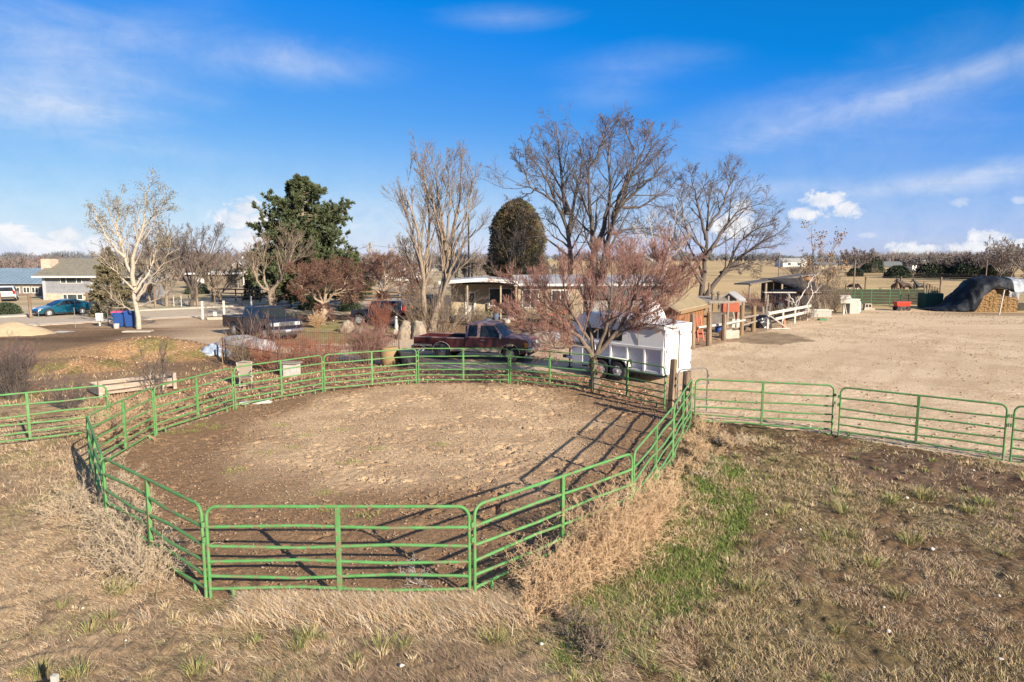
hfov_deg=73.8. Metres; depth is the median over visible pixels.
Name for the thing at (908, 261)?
bare tree
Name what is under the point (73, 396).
wild shrub
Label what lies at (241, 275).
garage door
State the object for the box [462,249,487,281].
bare tree
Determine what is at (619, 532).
tumbleweed heap
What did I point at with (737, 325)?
white sign
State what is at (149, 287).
bare tree
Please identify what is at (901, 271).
juniper shrub
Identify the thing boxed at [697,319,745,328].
white pole
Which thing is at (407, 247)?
bare tree
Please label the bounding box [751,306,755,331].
wooden post
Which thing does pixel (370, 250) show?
bare tree
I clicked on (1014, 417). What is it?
pipe fence
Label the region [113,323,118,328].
bucket
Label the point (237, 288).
rail fence
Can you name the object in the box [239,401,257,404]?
plank
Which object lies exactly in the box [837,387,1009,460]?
pipe fence
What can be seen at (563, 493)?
pipe fence
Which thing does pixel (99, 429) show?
tumbleweed heap
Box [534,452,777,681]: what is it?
green grass
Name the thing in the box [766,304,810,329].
rail fence
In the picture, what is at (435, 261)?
bare tree
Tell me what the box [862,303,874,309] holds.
cement block
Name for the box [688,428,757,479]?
dry grass
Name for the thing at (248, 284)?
juniper shrub
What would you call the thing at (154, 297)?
wooden post
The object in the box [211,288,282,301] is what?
rail fence
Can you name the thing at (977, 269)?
juniper shrub
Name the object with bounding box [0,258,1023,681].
ground
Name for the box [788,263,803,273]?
field bush
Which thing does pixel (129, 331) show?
stone slab
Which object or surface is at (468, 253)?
utility pole
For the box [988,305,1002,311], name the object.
hay bale
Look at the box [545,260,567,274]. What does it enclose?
bare tree
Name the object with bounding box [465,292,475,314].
door
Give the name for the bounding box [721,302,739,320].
feed cabinet
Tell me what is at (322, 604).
dry straw
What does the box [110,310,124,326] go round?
wheeled bin
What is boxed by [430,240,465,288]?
bare tree
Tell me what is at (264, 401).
white rag
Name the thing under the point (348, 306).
juniper shrub
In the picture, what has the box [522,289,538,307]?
window
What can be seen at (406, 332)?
boulder
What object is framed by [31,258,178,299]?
grey house
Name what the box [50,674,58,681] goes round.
fence stake
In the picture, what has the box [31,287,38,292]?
window
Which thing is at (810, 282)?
dead tree
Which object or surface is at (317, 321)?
dry clump
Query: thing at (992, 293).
hay bale
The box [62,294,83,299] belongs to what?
window
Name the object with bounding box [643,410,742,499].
tumbleweed heap
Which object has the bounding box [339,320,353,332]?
boulder
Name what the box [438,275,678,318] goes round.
cream house
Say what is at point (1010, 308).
hay bale
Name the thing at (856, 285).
horse
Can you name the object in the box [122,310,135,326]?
wheeled bin
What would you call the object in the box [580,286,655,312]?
grey shed
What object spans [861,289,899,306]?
pipe fence
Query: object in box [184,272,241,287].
garage
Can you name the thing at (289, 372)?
metal cabinet
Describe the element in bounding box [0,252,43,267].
bare tree
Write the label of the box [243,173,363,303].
pine tree
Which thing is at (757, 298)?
bramble shrub
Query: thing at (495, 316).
flower pot
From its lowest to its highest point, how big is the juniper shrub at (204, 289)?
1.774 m
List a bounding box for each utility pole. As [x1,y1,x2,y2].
[468,217,469,276]
[853,261,855,288]
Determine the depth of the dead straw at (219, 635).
9.85 m
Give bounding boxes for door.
[239,273,244,283]
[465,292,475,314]
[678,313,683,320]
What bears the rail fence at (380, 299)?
on the ground at (870, 364)
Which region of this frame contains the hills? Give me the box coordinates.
[0,253,971,257]
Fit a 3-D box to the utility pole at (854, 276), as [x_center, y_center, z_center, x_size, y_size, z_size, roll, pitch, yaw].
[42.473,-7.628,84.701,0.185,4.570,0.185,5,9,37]
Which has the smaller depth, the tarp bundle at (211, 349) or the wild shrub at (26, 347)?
the wild shrub at (26, 347)
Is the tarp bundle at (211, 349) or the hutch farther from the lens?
the hutch
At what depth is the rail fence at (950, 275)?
161.88 m
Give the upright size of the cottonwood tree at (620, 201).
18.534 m
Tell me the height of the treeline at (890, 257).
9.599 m
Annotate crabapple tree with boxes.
[282,250,381,323]
[338,249,446,309]
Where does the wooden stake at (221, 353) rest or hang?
on the ground at (870, 364)
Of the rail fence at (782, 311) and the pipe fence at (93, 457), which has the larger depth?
the rail fence at (782, 311)
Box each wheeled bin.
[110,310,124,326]
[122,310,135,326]
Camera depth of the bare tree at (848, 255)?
206.29 m
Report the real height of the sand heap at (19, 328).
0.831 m
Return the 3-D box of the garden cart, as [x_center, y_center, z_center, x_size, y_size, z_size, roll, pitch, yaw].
[-4.653,0.722,31.680,1.264,0.872,0.860,-3,7,-20]
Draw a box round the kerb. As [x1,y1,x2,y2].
[0,296,436,317]
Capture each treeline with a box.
[0,249,485,260]
[0,254,66,267]
[169,249,245,278]
[382,256,485,269]
[544,251,951,260]
[781,256,859,265]
[859,249,1022,266]
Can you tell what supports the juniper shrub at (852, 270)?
on the ground at (870, 364)
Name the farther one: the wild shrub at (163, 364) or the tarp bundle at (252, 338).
the tarp bundle at (252, 338)
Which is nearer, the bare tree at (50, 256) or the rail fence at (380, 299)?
the rail fence at (380, 299)
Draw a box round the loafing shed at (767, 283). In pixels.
[734,273,815,302]
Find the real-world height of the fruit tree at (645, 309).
6.681 m
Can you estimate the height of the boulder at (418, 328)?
1.220 m
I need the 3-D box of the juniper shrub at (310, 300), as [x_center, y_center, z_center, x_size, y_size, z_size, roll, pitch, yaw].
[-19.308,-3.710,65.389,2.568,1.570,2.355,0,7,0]
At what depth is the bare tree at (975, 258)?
161.56 m
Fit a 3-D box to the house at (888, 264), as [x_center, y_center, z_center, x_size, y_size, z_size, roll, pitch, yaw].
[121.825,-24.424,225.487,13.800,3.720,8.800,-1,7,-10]
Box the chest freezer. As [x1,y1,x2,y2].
[845,298,859,313]
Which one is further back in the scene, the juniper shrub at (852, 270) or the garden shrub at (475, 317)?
the juniper shrub at (852, 270)
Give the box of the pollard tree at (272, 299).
[241,221,317,304]
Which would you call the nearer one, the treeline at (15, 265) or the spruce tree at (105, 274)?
the spruce tree at (105, 274)
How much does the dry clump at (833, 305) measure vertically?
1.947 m
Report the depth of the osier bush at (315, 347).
30.93 m
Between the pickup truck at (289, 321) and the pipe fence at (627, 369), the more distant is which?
the pickup truck at (289, 321)
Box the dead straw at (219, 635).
[0,451,1023,681]
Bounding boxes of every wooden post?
[27,295,32,317]
[153,286,156,307]
[195,287,198,305]
[667,359,676,414]
[680,371,691,423]
[690,313,695,348]
[706,312,711,345]
[721,314,726,340]
[739,305,744,334]
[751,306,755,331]
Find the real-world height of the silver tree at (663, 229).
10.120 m
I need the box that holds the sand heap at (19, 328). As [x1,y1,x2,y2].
[0,322,55,336]
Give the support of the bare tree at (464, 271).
on the ground at (870, 364)
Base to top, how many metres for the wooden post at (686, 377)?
1.703 m
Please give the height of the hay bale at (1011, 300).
0.729 m
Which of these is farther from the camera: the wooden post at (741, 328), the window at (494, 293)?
the window at (494, 293)
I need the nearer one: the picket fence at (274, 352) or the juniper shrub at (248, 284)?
the picket fence at (274, 352)
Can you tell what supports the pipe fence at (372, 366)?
on the ground at (870, 364)
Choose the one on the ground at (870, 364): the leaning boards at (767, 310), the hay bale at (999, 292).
the leaning boards at (767, 310)
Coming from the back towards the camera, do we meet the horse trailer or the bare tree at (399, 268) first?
the bare tree at (399, 268)
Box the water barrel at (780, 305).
[774,302,783,316]
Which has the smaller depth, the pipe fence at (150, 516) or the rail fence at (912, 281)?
the pipe fence at (150, 516)
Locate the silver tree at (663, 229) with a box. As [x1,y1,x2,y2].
[625,188,699,273]
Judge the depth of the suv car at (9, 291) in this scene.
77.75 m
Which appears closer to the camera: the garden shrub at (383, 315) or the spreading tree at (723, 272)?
the garden shrub at (383, 315)
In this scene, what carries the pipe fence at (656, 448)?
on the ground at (870, 364)
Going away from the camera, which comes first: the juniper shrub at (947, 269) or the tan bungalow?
the tan bungalow
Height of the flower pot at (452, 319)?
1.312 m
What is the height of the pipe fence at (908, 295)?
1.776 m
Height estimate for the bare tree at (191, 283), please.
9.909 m
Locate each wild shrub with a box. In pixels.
[0,331,60,400]
[0,341,48,370]
[42,368,95,408]
[126,334,178,394]
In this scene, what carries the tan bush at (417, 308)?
on the ground at (870, 364)
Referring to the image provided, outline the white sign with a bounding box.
[732,319,739,327]
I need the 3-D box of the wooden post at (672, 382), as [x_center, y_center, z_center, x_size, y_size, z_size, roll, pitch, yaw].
[5.128,1.518,21.866,0.205,1.884,0.205,7,10,45]
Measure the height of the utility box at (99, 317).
0.950 m
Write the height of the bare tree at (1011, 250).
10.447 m
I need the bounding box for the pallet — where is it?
[786,307,793,319]
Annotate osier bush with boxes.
[228,294,310,364]
[244,333,316,371]
[279,327,351,368]
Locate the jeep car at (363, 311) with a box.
[351,300,409,325]
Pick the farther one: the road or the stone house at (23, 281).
the stone house at (23, 281)
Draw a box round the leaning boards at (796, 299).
[790,297,800,310]
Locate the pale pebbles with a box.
[41,409,1019,666]
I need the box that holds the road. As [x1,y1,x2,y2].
[0,297,450,325]
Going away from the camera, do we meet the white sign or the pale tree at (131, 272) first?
the white sign
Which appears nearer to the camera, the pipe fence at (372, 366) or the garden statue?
the pipe fence at (372, 366)
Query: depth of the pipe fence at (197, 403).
20.75 m
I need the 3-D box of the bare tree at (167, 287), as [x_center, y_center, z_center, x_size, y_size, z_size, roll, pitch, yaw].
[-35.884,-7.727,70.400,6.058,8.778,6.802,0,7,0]
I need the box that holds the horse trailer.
[563,310,691,380]
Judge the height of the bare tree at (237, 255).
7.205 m
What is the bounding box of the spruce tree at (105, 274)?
[83,246,140,301]
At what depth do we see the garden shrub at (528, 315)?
46.91 m
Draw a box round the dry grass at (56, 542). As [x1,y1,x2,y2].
[0,415,705,681]
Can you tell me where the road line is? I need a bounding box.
[28,302,446,324]
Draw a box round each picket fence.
[221,326,399,360]
[224,339,369,373]
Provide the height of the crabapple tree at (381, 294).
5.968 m
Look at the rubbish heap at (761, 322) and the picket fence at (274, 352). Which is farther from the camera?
the rubbish heap at (761, 322)
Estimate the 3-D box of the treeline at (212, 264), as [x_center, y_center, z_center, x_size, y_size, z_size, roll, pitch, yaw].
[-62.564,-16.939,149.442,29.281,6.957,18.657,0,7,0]
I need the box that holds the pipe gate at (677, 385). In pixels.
[675,367,709,414]
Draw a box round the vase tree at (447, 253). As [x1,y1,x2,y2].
[378,128,494,331]
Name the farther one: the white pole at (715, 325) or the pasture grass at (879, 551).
the white pole at (715, 325)
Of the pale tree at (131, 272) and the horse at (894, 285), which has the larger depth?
the horse at (894, 285)
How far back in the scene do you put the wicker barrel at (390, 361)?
31.56 m
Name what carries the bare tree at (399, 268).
on the ground at (870, 364)
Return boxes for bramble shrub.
[735,287,803,312]
[759,298,817,320]
[795,265,858,314]
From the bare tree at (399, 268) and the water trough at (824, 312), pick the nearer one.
the water trough at (824, 312)
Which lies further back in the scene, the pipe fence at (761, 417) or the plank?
the plank
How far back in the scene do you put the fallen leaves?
28.26 m
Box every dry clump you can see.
[308,308,326,327]
[825,296,841,311]
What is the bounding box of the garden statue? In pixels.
[394,316,398,333]
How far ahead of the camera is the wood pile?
39.86 m
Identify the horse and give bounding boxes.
[845,283,861,288]
[891,279,897,288]
[894,278,915,288]
[911,279,929,288]
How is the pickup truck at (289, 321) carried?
on the ground at (870, 364)
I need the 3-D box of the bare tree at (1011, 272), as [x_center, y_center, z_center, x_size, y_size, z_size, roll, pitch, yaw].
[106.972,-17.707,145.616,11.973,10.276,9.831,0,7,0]
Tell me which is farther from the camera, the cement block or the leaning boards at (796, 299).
the cement block
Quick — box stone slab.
[122,330,153,332]
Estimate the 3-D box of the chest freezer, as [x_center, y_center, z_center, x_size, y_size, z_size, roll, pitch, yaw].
[30.490,-3.132,61.299,1.100,1.330,0.840,-2,7,-14]
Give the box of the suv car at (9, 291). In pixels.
[0,286,18,300]
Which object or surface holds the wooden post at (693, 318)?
on the ground at (870, 364)
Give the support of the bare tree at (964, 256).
on the ground at (870, 364)
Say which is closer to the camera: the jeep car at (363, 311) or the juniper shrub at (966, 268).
the jeep car at (363, 311)
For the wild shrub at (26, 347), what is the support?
on the ground at (870, 364)
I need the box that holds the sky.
[0,0,1023,256]
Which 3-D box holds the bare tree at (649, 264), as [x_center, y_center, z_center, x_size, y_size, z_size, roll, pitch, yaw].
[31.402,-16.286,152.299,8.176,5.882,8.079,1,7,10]
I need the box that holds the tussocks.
[7,450,1023,681]
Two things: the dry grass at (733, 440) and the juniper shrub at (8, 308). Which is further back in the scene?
the juniper shrub at (8, 308)
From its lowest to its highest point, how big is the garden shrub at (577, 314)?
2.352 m
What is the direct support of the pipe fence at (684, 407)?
on the ground at (870, 364)
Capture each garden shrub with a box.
[223,325,261,362]
[339,310,405,363]
[366,295,401,333]
[464,306,493,322]
[508,304,550,325]
[548,300,585,334]
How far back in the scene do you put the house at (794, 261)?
362.48 m
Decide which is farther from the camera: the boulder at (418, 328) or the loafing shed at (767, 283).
the loafing shed at (767, 283)
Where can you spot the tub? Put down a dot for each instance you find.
(717, 328)
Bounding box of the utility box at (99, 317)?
[95,313,102,325]
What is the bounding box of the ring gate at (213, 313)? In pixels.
[201,301,225,319]
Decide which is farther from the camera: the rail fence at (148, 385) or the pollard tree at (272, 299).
the pollard tree at (272, 299)
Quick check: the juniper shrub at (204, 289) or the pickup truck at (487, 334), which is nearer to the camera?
the pickup truck at (487, 334)
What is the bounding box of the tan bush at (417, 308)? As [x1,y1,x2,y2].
[382,281,495,331]
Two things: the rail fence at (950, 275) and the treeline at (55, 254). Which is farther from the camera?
the treeline at (55, 254)
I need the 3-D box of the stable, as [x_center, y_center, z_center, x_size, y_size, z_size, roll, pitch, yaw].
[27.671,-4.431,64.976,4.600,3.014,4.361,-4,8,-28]
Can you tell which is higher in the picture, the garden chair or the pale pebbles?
the garden chair
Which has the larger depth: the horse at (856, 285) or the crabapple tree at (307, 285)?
the horse at (856, 285)
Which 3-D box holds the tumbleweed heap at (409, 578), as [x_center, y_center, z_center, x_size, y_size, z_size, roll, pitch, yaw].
[-1.575,3.463,10.461,0.496,0.584,0.875,-6,9,-40]
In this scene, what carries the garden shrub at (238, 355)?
on the ground at (870, 364)
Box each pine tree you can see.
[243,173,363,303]
[336,250,375,300]
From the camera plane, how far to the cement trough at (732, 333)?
42.46 m
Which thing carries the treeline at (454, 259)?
on the ground at (870, 364)
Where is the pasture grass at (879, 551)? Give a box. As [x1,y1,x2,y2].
[602,432,1023,681]
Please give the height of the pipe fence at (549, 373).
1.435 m
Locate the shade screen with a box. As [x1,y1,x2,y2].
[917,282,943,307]
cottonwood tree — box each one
[476,106,607,274]
[550,101,695,277]
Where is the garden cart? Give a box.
[397,346,425,366]
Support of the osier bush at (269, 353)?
on the ground at (870, 364)
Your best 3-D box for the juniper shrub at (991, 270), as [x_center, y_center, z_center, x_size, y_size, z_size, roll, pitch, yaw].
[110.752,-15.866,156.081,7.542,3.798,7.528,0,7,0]
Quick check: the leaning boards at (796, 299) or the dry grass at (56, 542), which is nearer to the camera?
the dry grass at (56, 542)
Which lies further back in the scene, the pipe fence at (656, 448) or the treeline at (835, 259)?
the treeline at (835, 259)
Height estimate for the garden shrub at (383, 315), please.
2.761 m
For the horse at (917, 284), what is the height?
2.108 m
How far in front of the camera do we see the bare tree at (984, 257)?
163.20 m
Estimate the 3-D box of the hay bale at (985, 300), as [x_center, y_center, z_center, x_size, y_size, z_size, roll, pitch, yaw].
[43.451,-3.726,63.356,1.366,0.729,0.718,0,7,0]
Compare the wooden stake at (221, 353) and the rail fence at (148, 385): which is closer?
the rail fence at (148, 385)
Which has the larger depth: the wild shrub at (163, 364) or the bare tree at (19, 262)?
the bare tree at (19, 262)
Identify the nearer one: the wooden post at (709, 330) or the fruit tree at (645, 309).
the fruit tree at (645, 309)
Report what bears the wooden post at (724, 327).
on the ground at (870, 364)
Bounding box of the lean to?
[696,296,746,327]
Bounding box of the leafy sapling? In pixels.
[797,219,850,308]
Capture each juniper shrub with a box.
[0,302,23,314]
[86,299,133,316]
[184,282,210,294]
[242,279,261,299]
[297,295,320,310]
[337,298,361,311]
[846,267,863,276]
[861,256,885,272]
[882,265,913,277]
[914,262,947,277]
[925,265,951,277]
[948,263,975,278]
[958,265,985,278]
[978,264,1013,277]
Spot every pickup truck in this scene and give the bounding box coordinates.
[222,305,302,338]
[411,320,539,361]
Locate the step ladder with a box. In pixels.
[696,316,703,340]
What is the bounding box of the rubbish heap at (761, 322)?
[749,315,771,327]
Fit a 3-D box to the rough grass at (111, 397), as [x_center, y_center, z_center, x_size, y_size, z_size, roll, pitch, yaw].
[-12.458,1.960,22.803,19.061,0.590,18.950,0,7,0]
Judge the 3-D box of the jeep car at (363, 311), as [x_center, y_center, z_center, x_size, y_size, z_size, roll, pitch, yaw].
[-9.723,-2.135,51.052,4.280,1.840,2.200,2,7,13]
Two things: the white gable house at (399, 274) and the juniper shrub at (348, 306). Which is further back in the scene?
the white gable house at (399, 274)
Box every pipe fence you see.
[0,385,109,442]
[85,387,155,468]
[86,417,105,520]
[102,458,207,597]
[153,368,234,434]
[201,505,473,598]
[233,355,323,408]
[322,348,417,391]
[418,348,509,383]
[470,453,634,595]
[510,348,591,391]
[592,355,666,408]
[632,407,674,504]
[673,379,692,460]
[693,378,836,434]
[834,289,861,301]
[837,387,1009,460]
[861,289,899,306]
[900,289,918,304]
[1009,405,1023,462]
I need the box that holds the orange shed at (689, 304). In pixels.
[631,290,708,337]
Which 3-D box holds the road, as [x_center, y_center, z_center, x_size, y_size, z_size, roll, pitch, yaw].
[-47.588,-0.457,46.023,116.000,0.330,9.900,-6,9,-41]
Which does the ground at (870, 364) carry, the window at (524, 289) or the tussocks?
the tussocks
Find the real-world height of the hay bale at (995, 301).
0.729 m
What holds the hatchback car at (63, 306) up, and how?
on the road
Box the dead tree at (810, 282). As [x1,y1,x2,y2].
[785,273,818,319]
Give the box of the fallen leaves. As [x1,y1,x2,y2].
[53,336,654,424]
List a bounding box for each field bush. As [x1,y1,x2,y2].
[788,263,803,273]
[801,263,818,272]
[820,261,842,277]
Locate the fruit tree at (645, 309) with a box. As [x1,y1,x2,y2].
[485,216,707,389]
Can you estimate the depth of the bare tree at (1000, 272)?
152.55 m
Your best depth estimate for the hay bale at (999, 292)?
63.58 m
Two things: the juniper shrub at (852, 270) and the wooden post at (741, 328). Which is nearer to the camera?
the wooden post at (741, 328)
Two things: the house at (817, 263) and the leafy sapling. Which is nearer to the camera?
the leafy sapling
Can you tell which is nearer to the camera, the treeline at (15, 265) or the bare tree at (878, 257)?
the treeline at (15, 265)
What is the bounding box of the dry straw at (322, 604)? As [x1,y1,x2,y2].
[112,583,542,642]
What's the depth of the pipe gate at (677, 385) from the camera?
22.05 m
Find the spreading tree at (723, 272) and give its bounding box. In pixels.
[601,149,793,295]
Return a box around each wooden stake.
[220,339,223,368]
[998,290,1004,314]
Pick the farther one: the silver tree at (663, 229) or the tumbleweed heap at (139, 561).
the silver tree at (663, 229)
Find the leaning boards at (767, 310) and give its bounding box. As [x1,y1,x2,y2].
[763,304,771,319]
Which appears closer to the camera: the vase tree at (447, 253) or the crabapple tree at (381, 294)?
the vase tree at (447, 253)
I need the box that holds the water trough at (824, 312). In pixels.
[806,309,832,316]
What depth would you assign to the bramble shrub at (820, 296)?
59.24 m
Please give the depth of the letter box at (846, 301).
59.96 m
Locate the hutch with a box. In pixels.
[720,291,745,316]
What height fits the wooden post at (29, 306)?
2.000 m
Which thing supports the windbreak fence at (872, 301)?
on the ground at (870, 364)
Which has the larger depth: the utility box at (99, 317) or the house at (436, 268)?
the house at (436, 268)
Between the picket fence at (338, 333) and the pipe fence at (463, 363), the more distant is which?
the picket fence at (338, 333)
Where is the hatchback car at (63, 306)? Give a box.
[32,298,91,316]
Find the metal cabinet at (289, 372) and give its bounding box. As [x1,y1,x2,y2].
[282,361,302,376]
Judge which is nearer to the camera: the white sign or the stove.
the white sign
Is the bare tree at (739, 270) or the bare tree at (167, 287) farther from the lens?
the bare tree at (739, 270)
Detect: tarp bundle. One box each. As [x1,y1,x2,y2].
[200,343,231,356]
[215,335,276,349]
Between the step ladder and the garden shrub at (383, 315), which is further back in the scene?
the garden shrub at (383, 315)
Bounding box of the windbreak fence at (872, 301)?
[827,288,936,303]
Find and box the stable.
[768,278,837,308]
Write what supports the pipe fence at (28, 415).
on the ground at (870, 364)
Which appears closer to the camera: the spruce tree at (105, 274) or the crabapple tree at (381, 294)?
the crabapple tree at (381, 294)
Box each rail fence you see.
[105,378,192,410]
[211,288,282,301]
[214,293,334,304]
[221,283,264,292]
[344,291,420,302]
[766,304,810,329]
[827,277,941,292]
[840,276,971,281]
[845,272,1023,278]
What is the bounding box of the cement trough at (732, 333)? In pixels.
[719,329,739,338]
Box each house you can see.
[0,268,42,295]
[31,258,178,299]
[364,263,420,279]
[430,260,460,270]
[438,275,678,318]
[774,258,806,266]
[807,262,837,268]
[856,261,905,272]
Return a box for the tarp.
[918,275,1023,311]
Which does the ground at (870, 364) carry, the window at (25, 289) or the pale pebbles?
the pale pebbles
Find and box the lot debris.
[678,310,1023,452]
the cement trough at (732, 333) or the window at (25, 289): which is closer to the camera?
the cement trough at (732, 333)
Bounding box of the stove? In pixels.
[712,312,724,323]
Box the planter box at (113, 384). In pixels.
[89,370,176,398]
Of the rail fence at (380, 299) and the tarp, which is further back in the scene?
the rail fence at (380, 299)
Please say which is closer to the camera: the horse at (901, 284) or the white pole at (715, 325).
the white pole at (715, 325)
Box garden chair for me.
[236,361,252,388]
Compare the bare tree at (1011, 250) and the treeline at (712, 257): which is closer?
the bare tree at (1011, 250)
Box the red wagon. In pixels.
[889,301,911,310]
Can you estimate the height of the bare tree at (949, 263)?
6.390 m
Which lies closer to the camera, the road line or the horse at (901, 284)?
the road line
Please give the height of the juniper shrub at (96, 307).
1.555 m
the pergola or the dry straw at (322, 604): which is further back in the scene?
the pergola
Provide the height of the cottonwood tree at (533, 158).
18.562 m
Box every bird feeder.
[710,291,715,311]
[716,291,721,311]
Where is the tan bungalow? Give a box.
[211,257,279,284]
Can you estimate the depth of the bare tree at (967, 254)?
165.17 m
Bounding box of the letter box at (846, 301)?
[838,295,851,314]
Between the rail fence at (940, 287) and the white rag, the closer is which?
the white rag
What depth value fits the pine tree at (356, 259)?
73.18 m
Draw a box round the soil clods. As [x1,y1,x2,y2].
[129,383,684,594]
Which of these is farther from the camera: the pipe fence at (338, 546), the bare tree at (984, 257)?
the bare tree at (984, 257)
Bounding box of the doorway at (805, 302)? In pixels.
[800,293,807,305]
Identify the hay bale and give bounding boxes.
[971,304,988,311]
[980,297,989,304]
[983,290,995,296]
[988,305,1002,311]
[989,297,1003,304]
[994,289,1009,296]
[1003,297,1018,304]
[1003,304,1017,311]
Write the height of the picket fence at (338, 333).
1.170 m
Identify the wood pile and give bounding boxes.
[520,325,563,343]
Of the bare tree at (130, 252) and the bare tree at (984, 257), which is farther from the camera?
the bare tree at (984, 257)
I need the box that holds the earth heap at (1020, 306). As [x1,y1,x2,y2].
[1017,303,1023,310]
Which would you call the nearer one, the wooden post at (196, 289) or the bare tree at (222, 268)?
the wooden post at (196, 289)
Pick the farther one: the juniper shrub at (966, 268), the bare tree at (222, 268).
the juniper shrub at (966, 268)
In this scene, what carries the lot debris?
on the ground at (870, 364)
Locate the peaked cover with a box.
[639,300,665,317]
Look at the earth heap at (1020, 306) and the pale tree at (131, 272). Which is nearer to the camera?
the pale tree at (131, 272)
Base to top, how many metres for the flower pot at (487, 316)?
1.290 m
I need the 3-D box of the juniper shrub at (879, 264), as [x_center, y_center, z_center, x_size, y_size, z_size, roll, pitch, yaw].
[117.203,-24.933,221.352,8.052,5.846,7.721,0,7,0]
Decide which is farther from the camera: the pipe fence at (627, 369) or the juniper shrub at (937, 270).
the juniper shrub at (937, 270)
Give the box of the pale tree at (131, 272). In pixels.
[81,166,185,328]
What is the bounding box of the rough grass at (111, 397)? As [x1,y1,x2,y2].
[0,355,438,510]
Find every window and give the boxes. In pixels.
[22,287,29,292]
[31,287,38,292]
[60,278,81,283]
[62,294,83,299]
[489,288,511,305]
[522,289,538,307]
[551,290,568,306]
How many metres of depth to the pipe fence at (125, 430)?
17.39 m
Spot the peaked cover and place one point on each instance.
(662, 314)
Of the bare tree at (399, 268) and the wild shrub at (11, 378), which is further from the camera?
the bare tree at (399, 268)
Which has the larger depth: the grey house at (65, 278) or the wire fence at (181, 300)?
the grey house at (65, 278)
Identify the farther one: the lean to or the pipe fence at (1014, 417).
the lean to
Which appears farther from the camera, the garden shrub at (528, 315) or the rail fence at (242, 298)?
the rail fence at (242, 298)
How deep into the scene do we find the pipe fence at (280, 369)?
23.88 m
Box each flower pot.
[449,308,456,322]
[483,306,492,320]
[489,305,501,319]
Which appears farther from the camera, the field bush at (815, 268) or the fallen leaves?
the field bush at (815, 268)
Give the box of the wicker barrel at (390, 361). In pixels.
[380,346,398,365]
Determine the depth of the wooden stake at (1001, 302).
59.70 m
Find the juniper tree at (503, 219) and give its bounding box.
[482,199,548,277]
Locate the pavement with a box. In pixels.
[0,295,449,315]
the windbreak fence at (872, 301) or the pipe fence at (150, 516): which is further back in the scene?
the windbreak fence at (872, 301)
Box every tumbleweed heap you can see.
[25,455,223,591]
[66,375,205,454]
[398,553,432,587]
[482,460,706,638]
[545,600,618,677]
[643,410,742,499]
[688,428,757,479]
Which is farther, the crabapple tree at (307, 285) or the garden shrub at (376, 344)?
the crabapple tree at (307, 285)
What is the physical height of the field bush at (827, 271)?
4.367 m
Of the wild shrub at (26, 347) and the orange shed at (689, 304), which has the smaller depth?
the wild shrub at (26, 347)
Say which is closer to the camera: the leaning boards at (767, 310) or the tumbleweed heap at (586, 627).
the tumbleweed heap at (586, 627)
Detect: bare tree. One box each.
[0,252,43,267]
[32,252,78,267]
[99,244,147,257]
[114,246,174,300]
[127,224,197,305]
[139,210,230,305]
[186,247,235,294]
[192,260,244,301]
[217,246,250,281]
[241,245,267,279]
[360,242,400,288]
[384,243,414,299]
[392,227,424,298]
[406,252,440,283]
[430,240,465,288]
[451,250,484,277]
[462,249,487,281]
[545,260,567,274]
[634,255,669,273]
[730,260,754,274]
[839,246,878,267]
[864,255,879,265]
[899,253,925,275]
[915,252,947,274]
[930,253,966,270]
[939,252,975,264]
[951,250,984,264]
[963,251,992,270]
[972,249,1004,266]
[979,243,1021,276]
[985,234,1023,276]
[998,236,1023,277]
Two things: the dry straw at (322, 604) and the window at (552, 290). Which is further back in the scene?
the window at (552, 290)
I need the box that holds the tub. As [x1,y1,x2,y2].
[715,326,721,331]
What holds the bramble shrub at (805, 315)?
on the ground at (870, 364)
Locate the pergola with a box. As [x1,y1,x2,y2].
[762,292,795,305]
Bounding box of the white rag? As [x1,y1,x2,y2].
[254,399,272,403]
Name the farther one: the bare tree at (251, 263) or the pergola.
the bare tree at (251, 263)
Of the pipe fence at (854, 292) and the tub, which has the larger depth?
the pipe fence at (854, 292)
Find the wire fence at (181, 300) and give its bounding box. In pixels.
[173,295,188,306]
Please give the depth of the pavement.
68.48 m
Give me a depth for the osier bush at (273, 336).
31.69 m
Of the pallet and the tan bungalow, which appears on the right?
the pallet

